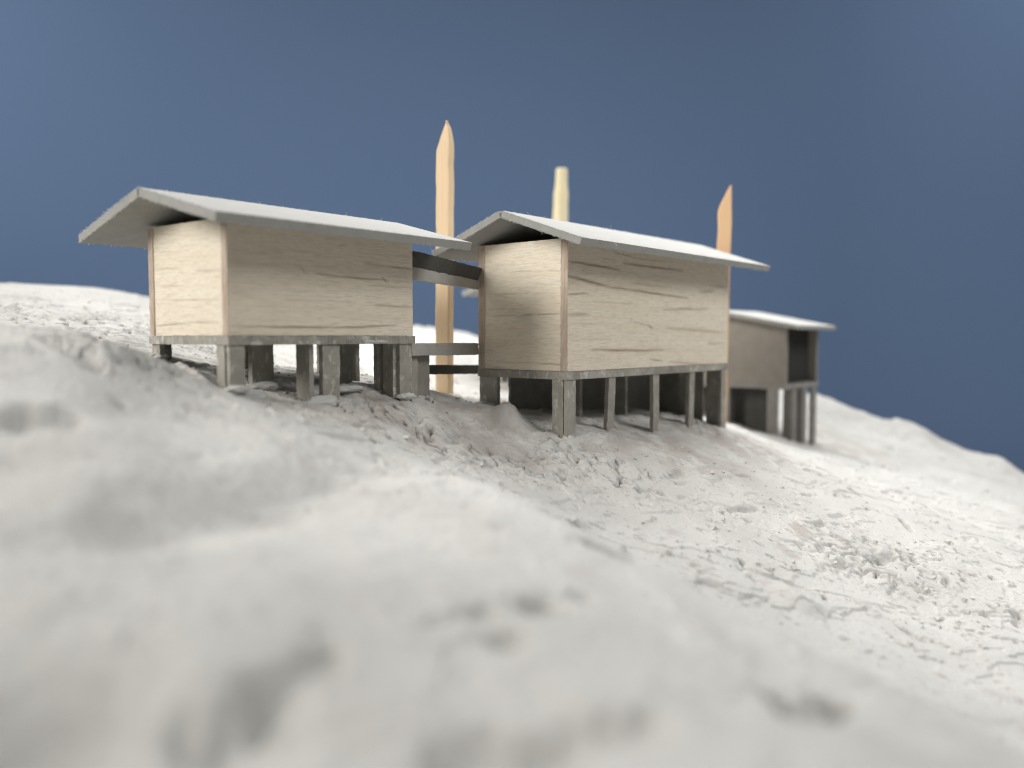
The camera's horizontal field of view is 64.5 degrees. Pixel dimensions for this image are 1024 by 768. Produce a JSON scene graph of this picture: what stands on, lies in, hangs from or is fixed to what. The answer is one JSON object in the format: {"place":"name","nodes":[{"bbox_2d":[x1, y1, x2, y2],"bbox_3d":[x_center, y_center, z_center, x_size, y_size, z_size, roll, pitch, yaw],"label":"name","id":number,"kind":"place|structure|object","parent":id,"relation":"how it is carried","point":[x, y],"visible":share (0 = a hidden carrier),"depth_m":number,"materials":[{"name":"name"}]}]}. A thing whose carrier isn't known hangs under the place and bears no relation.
{"place":"outdoors","nodes":[
{"label":"outdoors","id":0,"kind":"place"},
{"bbox_2d":[0,283,1023,767],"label":"ground","id":1,"kind":"structure","parent":0,"point":[202,569],"depth_m":0.50,"materials":[{"name":"white snow"}]},
{"bbox_2d":[78,187,471,406],"bbox_3d":[-0.261,-0.085,0.926,0.304,0.240,0.337,3,4,41],"label":"stilt hut","id":2,"kind":"object","parent":1,"relation":"on","point":[242,286],"visible":0.98,"depth_m":0.85,"materials":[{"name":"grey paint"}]},
{"bbox_2d":[435,120,453,394],"bbox_3d":[-0.099,-0.172,1.192,0.026,0.420,0.016,1,4,24],"label":"wooden stake","id":3,"kind":"object","parent":1,"relation":"on","point":[445,227],"visible":0.69,"depth_m":1.18,"materials":[{"name":"brown wood"}]},
{"bbox_2d":[411,251,481,397],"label":"walkway","id":4,"kind":"structure","parent":1,"relation":"on","point":[433,269],"depth_m":1.01,"materials":[{"name":"grey wood"}]},
{"bbox_2d":[462,289,507,381],"bbox_3d":[0.069,-0.095,1.641,0.232,0.247,0.266,3,4,41],"label":"stilt hut","id":5,"kind":"object","parent":1,"relation":"on","point":[470,292],"visible":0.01,"depth_m":1.61,"materials":[{"name":"grey paint"}]},
{"bbox_2d":[71,286,994,656],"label":"plaster crumbs","id":6,"kind":"object","parent":1,"relation":"on","point":[927,590],"visible":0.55,"depth_m":0.91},
{"bbox_2d":[553,168,567,221],"bbox_3d":[0.099,-0.224,1.740,0.043,0.469,0.035,0,3,0],"label":"wooden stake","id":7,"kind":"object","parent":1,"relation":"on","point":[560,208],"visible":0.26,"depth_m":1.72,"materials":[{"name":"beige wood"}]},
{"bbox_2d":[431,210,769,437],"bbox_3d":[0.154,-0.051,1.210,0.257,0.363,0.517,3,4,41],"label":"stilt hut","id":8,"kind":"object","parent":1,"relation":"on","point":[574,319],"visible":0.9,"depth_m":1.08,"materials":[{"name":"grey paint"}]},
{"bbox_2d":[717,185,731,426],"bbox_3d":[0.363,-0.123,1.400,0.028,0.435,0.009,0,3,4],"label":"wooden stake","id":9,"kind":"object","parent":1,"relation":"on","point":[724,226],"visible":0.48,"depth_m":1.39,"materials":[{"name":"beige wood"}]},
{"bbox_2d":[704,310,835,444],"bbox_3d":[0.483,-0.009,1.745,0.356,0.299,0.209,3,4,41],"label":"stilt hut","id":10,"kind":"object","parent":1,"relation":"on","point":[770,356],"visible":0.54,"depth_m":1.66,"materials":[{"name":"wood"}]},
{"bbox_2d":[0,0,1023,472],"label":"backdrop","id":11,"kind":"structure","parent":0,"point":[864,158],"depth_m":3.44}
]}

